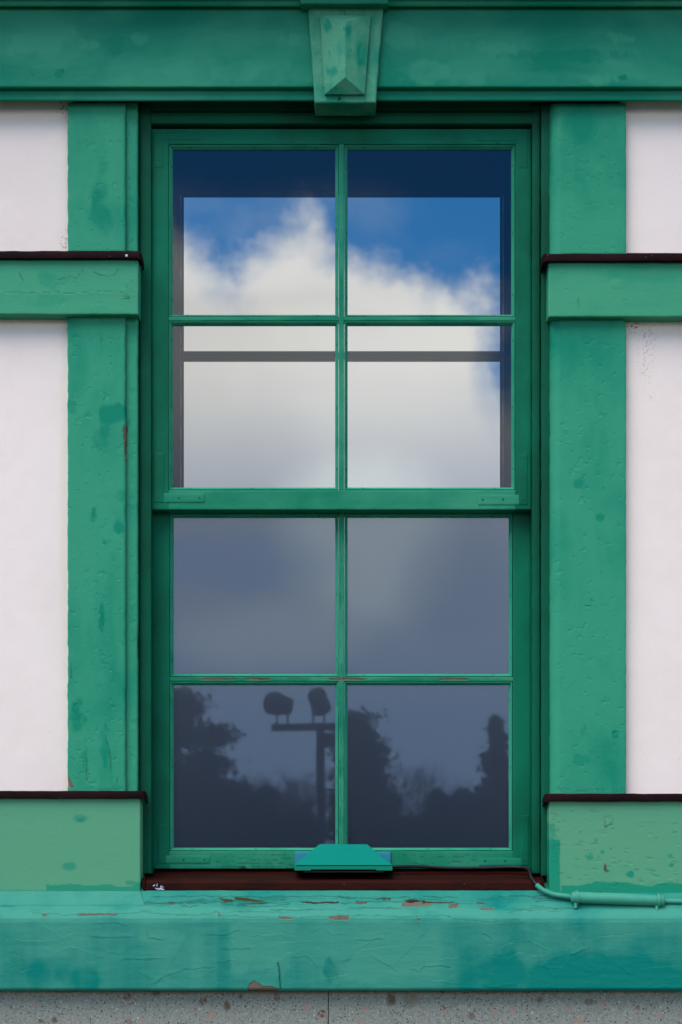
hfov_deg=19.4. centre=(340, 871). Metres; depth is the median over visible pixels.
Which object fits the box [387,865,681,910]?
cable conduit
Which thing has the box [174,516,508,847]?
window pane
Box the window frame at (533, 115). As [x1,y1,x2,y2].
[138,101,553,876]
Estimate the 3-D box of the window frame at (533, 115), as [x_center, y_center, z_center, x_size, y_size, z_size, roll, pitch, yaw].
[0.012,-0.948,5.100,1.061,2.000,0.199,0,0,0]
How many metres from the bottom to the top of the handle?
0.072 m
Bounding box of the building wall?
[0,0,681,990]
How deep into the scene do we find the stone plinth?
4.93 m
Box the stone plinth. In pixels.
[0,990,681,1023]
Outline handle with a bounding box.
[294,844,391,872]
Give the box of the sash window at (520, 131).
[138,101,553,890]

